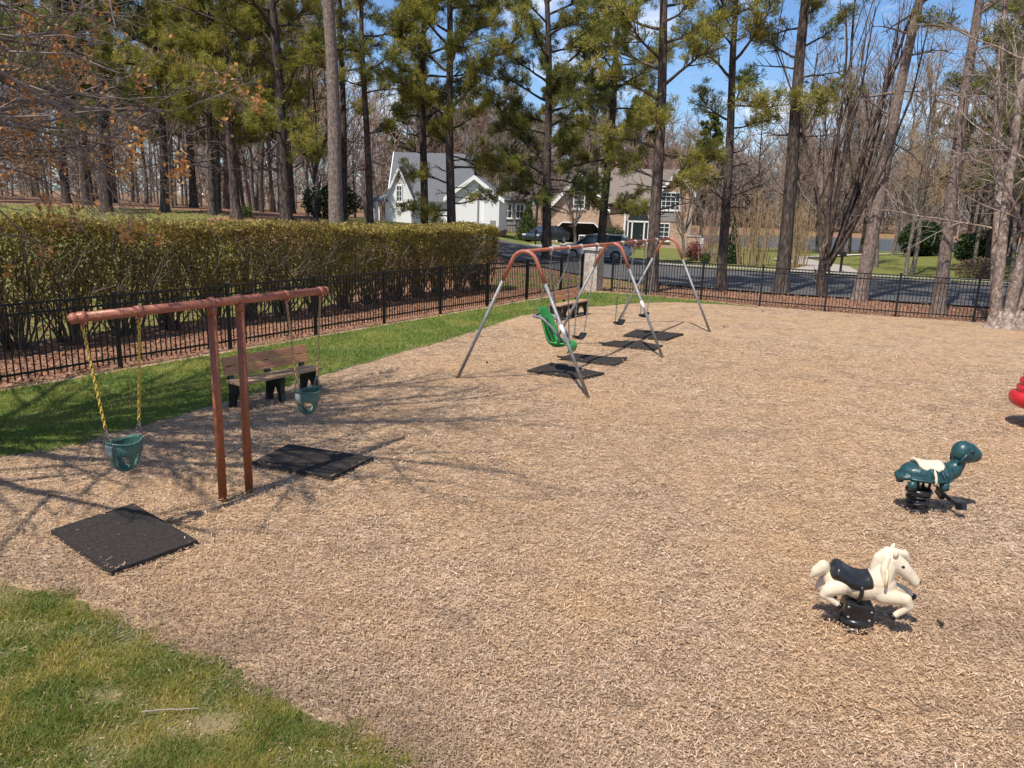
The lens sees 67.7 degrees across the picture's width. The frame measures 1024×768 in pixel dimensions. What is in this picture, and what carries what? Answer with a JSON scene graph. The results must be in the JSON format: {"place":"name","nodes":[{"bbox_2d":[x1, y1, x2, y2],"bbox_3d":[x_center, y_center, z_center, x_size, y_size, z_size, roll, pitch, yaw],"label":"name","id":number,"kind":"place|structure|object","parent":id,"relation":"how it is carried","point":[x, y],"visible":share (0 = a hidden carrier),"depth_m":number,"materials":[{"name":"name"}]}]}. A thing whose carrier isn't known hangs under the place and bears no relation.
{"place":"outdoors","nodes":[
{"label":"outdoors","id":0,"kind":"place"},
{"bbox_2d":[0,577,427,767],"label":"lawn","id":1,"kind":"structure","parent":0,"point":[213,722],"depth_m":4.86,"materials":[{"name":"plant"}]},
{"bbox_2d":[0,292,753,456],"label":"lawn strip","id":2,"kind":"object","parent":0,"point":[251,392],"visible":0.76,"depth_m":13.18,"materials":[{"name":"plant"}]},
{"bbox_2d":[0,291,755,455],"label":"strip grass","id":3,"kind":"structure","parent":2,"relation":"on","point":[155,401],"depth_m":12.98,"materials":[{"name":"plant"}]},
{"bbox_2d":[0,0,1021,218],"label":"sky","id":4,"kind":"structure","parent":0,"point":[681,84],"materials":[{"name":"blue"}]},
{"bbox_2d":[0,291,1023,767],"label":"playground bed","id":5,"kind":"object","parent":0,"point":[934,341],"visible":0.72,"depth_m":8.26,"materials":[{"name":"brown wood"}]},
{"bbox_2d":[51,503,198,576],"bbox_3d":[-3.687,1.446,7.252,1.360,0.060,0.832,12,17,37],"label":"rubber mat","id":6,"kind":"object","parent":5,"relation":"on","point":[131,544],"visible":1,"depth_m":7.15,"materials":[{"name":"rubber"}]},
{"bbox_2d":[67,286,328,502],"bbox_3d":[-3.022,0.219,8.061,0.120,2.292,3.106,9,15,29],"label":"swing gantry","id":7,"kind":"object","parent":5,"relation":"on","point":[139,312],"visible":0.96,"depth_m":8.00,"materials":[{"name":"metal"}]},
{"bbox_2d":[81,319,144,471],"bbox_3d":[-3.602,0.128,7.008,0.292,1.421,0.500,2,13,2],"label":"bucket swing","id":8,"kind":"object","parent":7,"relation":"hanging from","point":[130,447],"visible":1,"depth_m":7.08,"materials":[{"name":"plastic"}]},
{"bbox_2d":[285,297,321,414],"bbox_3d":[-2.414,-0.310,8.959,0.293,1.391,0.488,2,13,1],"label":"bucket swing","id":9,"kind":"object","parent":7,"relation":"hanging from","point":[310,394],"visible":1,"depth_m":9.01,"materials":[{"name":"plastic"}]},
{"bbox_2d":[221,344,321,409],"bbox_3d":[-3.829,-0.129,12.276,0.472,0.785,1.620,11,16,33],"label":"park bench","id":10,"kind":"object","parent":5,"relation":"on","point":[274,379],"visible":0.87,"depth_m":12.24,"materials":[{"name":"brown wood"}]},
{"bbox_2d":[252,444,373,480],"bbox_3d":[-2.487,0.964,9.456,1.280,0.060,0.840,7,14,19],"label":"rubber mat","id":11,"kind":"object","parent":5,"relation":"on","point":[323,464],"visible":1,"depth_m":9.38,"materials":[{"name":"rubber"}]},
{"bbox_2d":[527,362,603,379],"bbox_3d":[0.996,-0.234,14.998,1.320,0.060,0.950,13,17,39],"label":"rubber mat","id":12,"kind":"object","parent":5,"relation":"on","point":[560,370],"visible":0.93,"depth_m":14.91,"materials":[{"name":"rubber"}]},
{"bbox_2d":[549,288,587,320],"bbox_3d":[1.663,-2.372,22.514,0.472,0.785,1.830,10,15,30],"label":"park bench","id":13,"kind":"object","parent":5,"relation":"on","point":[563,306],"visible":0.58,"depth_m":22.50,"materials":[{"name":"brown wood"}]},
{"bbox_2d":[456,237,710,397],"bbox_3d":[2.200,-1.926,17.200,2.736,2.522,8.724,9,15,27],"label":"swing set","id":14,"kind":"object","parent":5,"relation":"on","point":[551,249],"visible":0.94,"depth_m":15.34,"materials":[{"name":"red paint"}]},
{"bbox_2d":[532,254,576,353],"bbox_3d":[0.852,-1.573,14.723,0.796,1.889,0.837,9,15,27],"label":"harness swing","id":15,"kind":"object","parent":14,"relation":"hanging from","point":[551,333],"visible":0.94,"depth_m":14.85,"materials":[{"name":"green plastic"}]},
{"bbox_2d":[557,353,626,365],"bbox_3d":[1.713,-0.553,16.316,1.324,0.098,0.776,8,15,24],"label":"rubber mat","id":16,"kind":"object","parent":5,"relation":"on","point":[593,359],"visible":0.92,"depth_m":16.22,"materials":[{"name":"rubber"}]},
{"bbox_2d":[598,340,662,350],"bbox_3d":[2.821,-0.952,18.151,1.397,0.096,0.700,7,14,22],"label":"rubber mat","id":17,"kind":"object","parent":5,"relation":"on","point":[639,344],"visible":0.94,"depth_m":18.07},
{"bbox_2d":[623,329,683,341],"bbox_3d":[3.646,-1.252,19.660,1.278,0.060,1.217,8,15,24],"label":"rubber mat","id":18,"kind":"object","parent":5,"relation":"on","point":[648,335],"visible":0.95,"depth_m":19.53,"materials":[{"name":"rubber"}]},
{"bbox_2d":[810,543,920,634],"bbox_3d":[2.775,1.600,6.021,0.822,0.750,0.307,5,14,12],"label":"spring horse","id":19,"kind":"object","parent":5,"relation":"on","point":[858,589],"visible":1,"depth_m":5.93},
{"bbox_2d":[894,441,981,512],"bbox_3d":[4.699,1.037,8.466,0.919,0.856,0.538,1,13,-2],"label":"spring turtle","id":20,"kind":"object","parent":5,"relation":"on","point":[914,472],"visible":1,"depth_m":8.35,"materials":[{"name":"teal plastic"}]},
{"bbox_2d":[0,190,1023,386],"bbox_3d":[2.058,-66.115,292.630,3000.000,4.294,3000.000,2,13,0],"label":"ground","id":21,"kind":"structure","parent":0,"point":[888,263],"depth_m":29.37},
{"bbox_2d":[0,0,122,202],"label":"pine tree","id":22,"kind":"object","parent":21,"relation":"on","point":[63,179],"visible":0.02,"depth_m":49.36,"materials":[{"name":"green plant"}]},
{"bbox_2d":[26,0,130,204],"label":"pine tree","id":23,"kind":"object","parent":21,"relation":"on","point":[85,175],"visible":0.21,"depth_m":45.66,"materials":[{"name":"green plant"}]},
{"bbox_2d":[0,0,169,211],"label":"pine tree","id":24,"kind":"object","parent":21,"relation":"on","point":[129,88],"visible":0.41,"depth_m":37.81,"materials":[{"name":"green plant"}]},
{"bbox_2d":[0,0,272,282],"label":"oak tree","id":25,"kind":"object","parent":21,"relation":"on","point":[9,80],"visible":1,"depth_m":9.57,"materials":[{"name":"brown plant"}]},
{"bbox_2d":[71,0,215,211],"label":"pine tree","id":26,"kind":"object","parent":21,"relation":"on","point":[164,205],"visible":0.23,"depth_m":39.44,"materials":[{"name":"green plant"}]},
{"bbox_2d":[108,1,198,204],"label":"pine tree","id":27,"kind":"object","parent":21,"relation":"on","point":[156,133],"visible":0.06,"depth_m":69.85,"materials":[{"name":"green plant"}]},
{"bbox_2d":[129,2,226,207],"bbox_3d":[-23.202,-21.580,55.060,6.908,17.842,8.319,4,13,10],"label":"pine tree","id":28,"kind":"object","parent":21,"relation":"on","point":[193,201],"visible":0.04,"depth_m":55.96,"materials":[{"name":"green plant"}]},
{"bbox_2d":[137,27,219,208],"bbox_3d":[-19.544,-19.037,45.292,5.438,17.344,5.147,4,13,8],"label":"bare tree","id":29,"kind":"object","parent":21,"relation":"on","point":[170,179],"visible":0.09,"depth_m":45.62,"materials":[{"name":"brown plant"}]},
{"bbox_2d":[110,0,282,214],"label":"pine tree","id":30,"kind":"object","parent":21,"relation":"on","point":[158,69],"visible":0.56,"depth_m":36.77,"materials":[{"name":"green plant"}]},
{"bbox_2d":[178,0,264,213],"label":"pine tree","id":31,"kind":"object","parent":21,"relation":"on","point":[218,188],"visible":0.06,"depth_m":41.39,"materials":[{"name":"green plant"}]},
{"bbox_2d":[138,0,319,219],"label":"pine tree","id":32,"kind":"object","parent":21,"relation":"on","point":[192,42],"visible":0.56,"depth_m":35.47,"materials":[{"name":"green plant"}]},
{"bbox_2d":[0,209,507,351],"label":"hedge","id":33,"kind":"object","parent":21,"relation":"on","point":[193,232],"visible":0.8,"depth_m":18.73,"materials":[{"name":"green plant"}]},
{"bbox_2d":[183,0,375,237],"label":"pine tree","id":34,"kind":"object","parent":21,"relation":"on","point":[288,94],"visible":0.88,"depth_m":33.09,"materials":[{"name":"green plant"}]},
{"bbox_2d":[247,0,326,213],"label":"pine tree","id":35,"kind":"object","parent":21,"relation":"on","point":[292,189],"visible":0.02,"depth_m":63.30,"materials":[{"name":"green plant"}]},
{"bbox_2d":[0,253,583,382],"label":"metal fence","id":36,"kind":"object","parent":21,"relation":"on","point":[313,284],"visible":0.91,"depth_m":17.40,"materials":[{"name":"metal"}]},
{"bbox_2d":[237,0,351,212],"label":"bare tree","id":37,"kind":"object","parent":21,"relation":"on","point":[261,194],"visible":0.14,"depth_m":49.14,"materials":[{"name":"brown plant"}]},
{"bbox_2d":[282,0,344,215],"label":"bare tree","id":38,"kind":"object","parent":21,"relation":"on","point":[305,162],"visible":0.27,"depth_m":48.48,"materials":[{"name":"brown plant"}]},
{"bbox_2d":[277,0,350,220],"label":"bare tree","id":39,"kind":"object","parent":21,"relation":"on","point":[313,171],"visible":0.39,"depth_m":42.88,"materials":[{"name":"brown wood"}]},
{"bbox_2d":[297,184,363,218],"bbox_3d":[-11.474,-11.640,48.795,4.200,2.357,2.688,2,13,0],"label":"evergreen shrub","id":40,"kind":"object","parent":21,"relation":"on","point":[323,204],"visible":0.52,"depth_m":48.43,"materials":[{"name":"green plant"}]},
{"bbox_2d":[322,0,344,256],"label":"pine tree","id":41,"kind":"object","parent":21,"relation":"on","point":[335,204],"visible":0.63,"depth_m":31.24,"materials":[{"name":"grey plant"}]},
{"bbox_2d":[298,0,387,222],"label":"pine tree","id":42,"kind":"object","parent":21,"relation":"on","point":[344,138],"visible":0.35,"depth_m":42.47,"materials":[{"name":"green plant"}]},
{"bbox_2d":[319,84,378,217],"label":"bare tree","id":43,"kind":"object","parent":21,"relation":"on","point":[353,154],"visible":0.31,"depth_m":82.86,"materials":[{"name":"brown plant"}]},
{"bbox_2d":[323,4,384,157],"bbox_3d":[-11.392,-20.657,55.455,5.470,17.308,5.178,2,13,0],"label":"bare tree","id":44,"kind":"object","parent":21,"relation":"on","point":[358,116],"visible":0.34,"depth_m":55.00,"materials":[{"name":"brown plant"}]},
{"bbox_2d":[314,0,427,224],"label":"pine tree","id":45,"kind":"object","parent":21,"relation":"on","point":[365,83],"visible":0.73,"depth_m":39.35,"materials":[{"name":"green plant"}]},
{"bbox_2d":[380,60,445,157],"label":"bare tree","id":46,"kind":"object","parent":21,"relation":"on","point":[417,147],"visible":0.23,"depth_m":85.40,"materials":[{"name":"brown plant"}]},
{"bbox_2d":[383,71,457,153],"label":"pine tree","id":47,"kind":"object","parent":21,"relation":"on","point":[409,142],"visible":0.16,"depth_m":87.28,"materials":[{"name":"green plant"}]},
{"bbox_2d":[363,0,495,236],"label":"pine tree","id":48,"kind":"object","parent":21,"relation":"on","point":[373,17],"visible":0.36,"depth_m":42.23,"materials":[{"name":"green plant"}]},
{"bbox_2d":[373,152,510,235],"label":"white house","id":49,"kind":"structure","parent":21,"relation":"on","point":[477,211],"depth_m":71.76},
{"bbox_2d":[378,0,537,245],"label":"pine tree","id":50,"kind":"object","parent":21,"relation":"on","point":[454,42],"visible":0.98,"depth_m":38.95,"materials":[{"name":"green plant"}]},
{"bbox_2d":[442,92,488,176],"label":"bare tree","id":51,"kind":"object","parent":21,"relation":"on","point":[468,131],"visible":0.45,"depth_m":84.20,"materials":[{"name":"brown plant"}]},
{"bbox_2d":[453,80,498,179],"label":"pine tree","id":52,"kind":"object","parent":21,"relation":"on","point":[463,99],"visible":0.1,"depth_m":91.98,"materials":[{"name":"green plant"}]},
{"bbox_2d":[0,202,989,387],"bbox_3d":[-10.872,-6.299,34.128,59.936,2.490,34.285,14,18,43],"label":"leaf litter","id":53,"kind":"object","parent":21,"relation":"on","point":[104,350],"visible":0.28,"depth_m":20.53,"materials":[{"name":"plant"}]},
{"bbox_2d":[475,85,542,181],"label":"pine tree","id":54,"kind":"object","parent":21,"relation":"on","point":[486,142],"visible":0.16,"depth_m":88.94,"materials":[{"name":"green plant"}]},
{"bbox_2d":[478,53,543,193],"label":"bare tree","id":55,"kind":"object","parent":21,"relation":"on","point":[506,93],"visible":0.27,"depth_m":82.48,"materials":[{"name":"brown plant"}]},
{"bbox_2d":[0,57,1023,236],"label":"woods","id":56,"kind":"object","parent":21,"relation":"on","point":[22,185],"visible":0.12,"depth_m":111.21,"materials":[{"name":"plant"}]},
{"bbox_2d":[498,178,535,231],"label":"beige house","id":57,"kind":"structure","parent":21,"relation":"on","point":[515,209],"depth_m":88.75,"materials":[{"name":"grey"}]},
{"bbox_2d":[513,202,541,241],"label":"conifer shrub","id":58,"kind":"object","parent":21,"relation":"on","point":[528,218],"visible":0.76,"depth_m":66.16,"materials":[{"name":"plant"}]},
{"bbox_2d":[517,94,573,225],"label":"bare tree","id":59,"kind":"object","parent":21,"relation":"on","point":[539,190],"visible":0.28,"depth_m":82.17,"materials":[{"name":"plant"}]},
{"bbox_2d":[466,0,642,258],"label":"pine tree","id":60,"kind":"object","parent":21,"relation":"on","point":[563,84],"visible":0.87,"depth_m":43.26,"materials":[{"name":"green plant"}]},
{"bbox_2d":[551,157,590,242],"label":"bare tree","id":61,"kind":"object","parent":21,"relation":"on","point":[574,221],"visible":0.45,"depth_m":67.96,"materials":[{"name":"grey plant"}]},
{"bbox_2d":[562,61,623,177],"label":"bare tree","id":62,"kind":"object","parent":21,"relation":"on","point":[592,146],"visible":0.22,"depth_m":83.89,"materials":[{"name":"plant"}]},
{"bbox_2d":[567,91,621,172],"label":"pine tree","id":63,"kind":"object","parent":21,"relation":"on","point":[589,117],"visible":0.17,"depth_m":90.31,"materials":[{"name":"green plant"}]},
{"bbox_2d":[583,247,606,290],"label":"brick pillar","id":64,"kind":"structure","parent":21,"relation":"on","point":[597,278],"depth_m":29.59,"materials":[{"name":"stone"}]},
{"bbox_2d":[551,0,690,262],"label":"pine tree","id":65,"kind":"object","parent":21,"relation":"on","point":[601,204],"visible":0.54,"depth_m":45.63,"materials":[{"name":"green plant"}]},
{"bbox_2d":[551,163,695,248],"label":"brick house","id":66,"kind":"structure","parent":21,"relation":"on","point":[636,227],"depth_m":77.38,"materials":[{"name":"beige"}]},
{"bbox_2d":[615,86,678,168],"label":"pine tree","id":67,"kind":"object","parent":21,"relation":"on","point":[649,133],"visible":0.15,"depth_m":94.29,"materials":[{"name":"green plant"}]},
{"bbox_2d":[573,0,752,292],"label":"pine tree","id":68,"kind":"object","parent":21,"relation":"on","point":[658,115],"visible":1,"depth_m":28.47,"materials":[{"name":"green plant"}]},
{"bbox_2d":[669,158,716,256],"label":"bare tree","id":69,"kind":"object","parent":21,"relation":"on","point":[684,227],"visible":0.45,"depth_m":60.43,"materials":[{"name":"grey plant"}]},
{"bbox_2d":[678,111,724,237],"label":"pine tree","id":70,"kind":"object","parent":21,"relation":"on","point":[717,135],"visible":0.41,"depth_m":88.50,"materials":[{"name":"green plant"}]},
{"bbox_2d":[692,204,732,262],"bbox_3d":[14.713,-10.981,55.896,2.527,4.293,3.504,-4,15,-24],"label":"cane thicket","id":71,"kind":"object","parent":21,"relation":"on","point":[709,236],"visible":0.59,"depth_m":55.90,"materials":[{"name":"plant"}]},
{"bbox_2d":[682,159,750,254],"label":"bare tree","id":72,"kind":"object","parent":21,"relation":"on","point":[714,205],"visible":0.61,"depth_m":64.15,"materials":[{"name":"grey plant"}]},
{"bbox_2d":[669,0,805,290],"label":"pine tree","id":73,"kind":"object","parent":21,"relation":"on","point":[759,100],"visible":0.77,"depth_m":30.38,"materials":[{"name":"green plant"}]},
{"bbox_2d":[730,186,782,265],"bbox_3d":[16.589,-10.689,51.553,3.843,5.615,3.358,2,13,0],"label":"cane thicket","id":74,"kind":"object","parent":21,"relation":"on","point":[766,234],"visible":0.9,"depth_m":51.50,"materials":[{"name":"plant"}]},
{"bbox_2d":[733,99,788,250],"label":"bare tree","id":75,"kind":"object","parent":21,"relation":"on","point":[758,180],"visible":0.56,"depth_m":69.89,"materials":[{"name":"plant"}]},
{"bbox_2d":[733,13,862,244],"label":"bare tree","id":76,"kind":"object","parent":21,"relation":"on","point":[814,78],"visible":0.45,"depth_m":66.19,"materials":[{"name":"plant"}]},
{"bbox_2d":[737,0,862,294],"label":"pine tree","id":77,"kind":"object","parent":21,"relation":"on","point":[784,253],"visible":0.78,"depth_m":29.86,"materials":[{"name":"green plant"}]},
{"bbox_2d":[778,194,821,267],"bbox_3d":[18.766,-10.106,49.832,3.035,5.205,3.188,2,13,0],"label":"cane thicket","id":78,"kind":"object","parent":21,"relation":"on","point":[798,230],"visible":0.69,"depth_m":49.66,"materials":[{"name":"plant"}]},
{"bbox_2d":[770,100,835,258],"bbox_3d":[22.056,-15.025,56.809,5.309,12.187,5.109,2,13,3],"label":"bare tree","id":79,"kind":"object","parent":21,"relation":"on","point":[810,181],"visible":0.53,"depth_m":57.00,"materials":[{"name":"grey plant"}]},
{"bbox_2d":[761,68,845,252],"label":"bare tree","id":80,"kind":"object","parent":21,"relation":"on","point":[817,236],"visible":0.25,"depth_m":71.14,"materials":[{"name":"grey plant"}]},
{"bbox_2d":[610,255,1009,321],"bbox_3d":[11.348,-3.092,25.625,17.045,1.503,0.919,8,15,24],"label":"metal fence","id":81,"kind":"object","parent":21,"relation":"on","point":[900,280],"visible":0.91,"depth_m":25.81,"materials":[{"name":"metal"}]},
{"bbox_2d":[771,0,934,297],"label":"pear tree","id":82,"kind":"object","parent":21,"relation":"on","point":[827,258],"visible":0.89,"depth_m":28.80,"materials":[{"name":"brown wood"}]},
{"bbox_2d":[812,56,907,209],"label":"bare tree","id":83,"kind":"object","parent":21,"relation":"on","point":[853,142],"visible":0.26,"depth_m":66.78,"materials":[{"name":"brown plant"}]},
{"bbox_2d":[808,23,925,267],"bbox_3d":[23.006,-15.390,49.379,6.938,15.795,5.351,3,13,6],"label":"bare tree","id":84,"kind":"object","parent":21,"relation":"on","point":[876,261],"visible":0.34,"depth_m":48.98,"materials":[{"name":"brown plant"}]},
{"bbox_2d":[827,64,914,253],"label":"bare tree","id":85,"kind":"object","parent":21,"relation":"on","point":[863,236],"visible":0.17,"depth_m":69.00,"materials":[{"name":"plant"}]},
{"bbox_2d":[792,0,954,301],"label":"pine tree","id":86,"kind":"object","parent":21,"relation":"on","point":[866,263],"visible":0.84,"depth_m":28.20,"materials":[{"name":"grey plant"}]},
{"bbox_2d":[875,37,953,254],"bbox_3d":[33.116,-19.143,62.667,5.319,17.524,5.620,9,15,28],"label":"bare tree","id":87,"kind":"object","parent":21,"relation":"on","point":[898,216],"visible":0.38,"depth_m":63.00,"materials":[{"name":"grey plant"}]},
{"bbox_2d":[897,220,941,255],"bbox_3d":[32.741,-11.557,60.809,3.733,3.003,3.299,2,13,0],"label":"evergreen shrub","id":88,"kind":"object","parent":21,"relation":"on","point":[926,247],"visible":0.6,"depth_m":60.08,"materials":[{"name":"green plant"}]},
{"bbox_2d":[866,0,998,274],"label":"bare tree","id":89,"kind":"object","parent":21,"relation":"on","point":[918,239],"visible":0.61,"depth_m":42.41,"materials":[{"name":"brown plant"}]},
{"bbox_2d":[904,68,965,256],"bbox_3d":[32.242,-17.089,59.097,4.241,14.744,4.014,2,13,-1],"label":"bare tree","id":90,"kind":"object","parent":21,"relation":"on","point":[920,188],"visible":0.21,"depth_m":58.70,"materials":[{"name":"plant"}]},
{"bbox_2d":[850,0,1023,329],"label":"birch tree","id":91,"kind":"object","parent":21,"relation":"on","point":[1009,315],"visible":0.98,"depth_m":22.70,"materials":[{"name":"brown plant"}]},
{"bbox_2d":[901,48,981,278],"bbox_3d":[21.557,-11.173,39.286,3.938,11.759,3.728,2,13,0],"label":"bare tree","id":92,"kind":"object","parent":21,"relation":"on","point":[923,159],"visible":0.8,"depth_m":38.85,"materials":[{"name":"brown plant"}]},
{"bbox_2d":[889,0,1023,313],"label":"pine tree","id":93,"kind":"object","parent":21,"relation":"on","point":[946,245],"visible":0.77,"depth_m":24.83,"materials":[{"name":"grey plant"}]},
{"bbox_2d":[952,228,988,265],"bbox_3d":[31.277,-9.201,51.519,2.776,2.643,2.721,-4,14,-22],"label":"evergreen shrub","id":94,"kind":"object","parent":21,"relation":"on","point":[964,248],"visible":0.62,"depth_m":51.22,"materials":[{"name":"green plant"}]},
{"bbox_2d":[926,0,1023,274],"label":"bare tree","id":95,"kind":"object","parent":21,"relation":"on","point":[955,77],"visible":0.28,"depth_m":42.76,"materials":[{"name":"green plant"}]},
{"bbox_2d":[947,65,1002,233],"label":"bare tree","id":96,"kind":"object","parent":21,"relation":"on","point":[972,202],"visible":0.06,"depth_m":68.43,"materials":[{"name":"brown wood"}]},
{"bbox_2d":[951,256,1008,279],"bbox_3d":[25.416,-6.280,41.498,3.058,1.366,2.176,2,13,0],"label":"brush shrub","id":97,"kind":"object","parent":21,"relation":"on","point":[975,273],"visible":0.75,"depth_m":41.33,"materials":[{"name":"plant"}]},
{"bbox_2d":[944,2,1023,231],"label":"bare tree","id":98,"kind":"object","parent":21,"relation":"on","point":[975,165],"visible":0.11,"depth_m":51.05,"materials":[{"name":"brown wood"}]},
{"bbox_2d":[963,52,1023,280],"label":"bare tree","id":99,"kind":"object","parent":21,"relation":"on","point":[1015,237],"visible":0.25,"depth_m":40.11,"materials":[{"name":"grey plant"}]},
{"bbox_2d":[967,0,1023,225],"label":"pine tree","id":100,"kind":"object","parent":21,"relation":"on","point":[1016,9],"visible":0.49,"depth_m":35.39,"materials":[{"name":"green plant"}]},
{"bbox_2d":[971,23,1023,268],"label":"bare tree","id":101,"kind":"object","parent":21,"relation":"on","point":[977,241],"visible":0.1,"depth_m":46.56,"materials":[{"name":"grey plant"}]},
{"bbox_2d":[527,242,570,246],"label":"driveway","id":102,"kind":"structure","parent":0,"point":[553,245],"depth_m":61.07,"materials":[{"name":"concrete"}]},
{"bbox_2d":[522,225,569,242],"bbox_3d":[2.899,-12.733,64.995,2.120,1.475,4.634,12,17,37],"label":"parked sedan","id":103,"kind":"object","parent":102,"relation":"on","point":[561,234],"visible":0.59,"depth_m":64.49,"materials":[{"name":"paint"}]},
{"bbox_2d":[459,235,1023,308],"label":"road","id":104,"kind":"structure","parent":0,"point":[511,248],"depth_m":35.89,"materials":[{"name":"asphalt"}]},
{"bbox_2d":[560,233,633,260],"bbox_3d":[5.583,-9.011,50.131,4.620,1.725,2.120,6,14,16],"label":"parked suv","id":105,"kind":"object","parent":104,"relation":"on","point":[611,250],"visible":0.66,"depth_m":49.12,"materials":[{"name":"grey paint"}]},
{"bbox_2d":[692,235,1019,251],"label":"lake","id":106,"kind":"structure","parent":0,"point":[885,244],"depth_m":105.12,"materials":[{"name":"grey liquid"}]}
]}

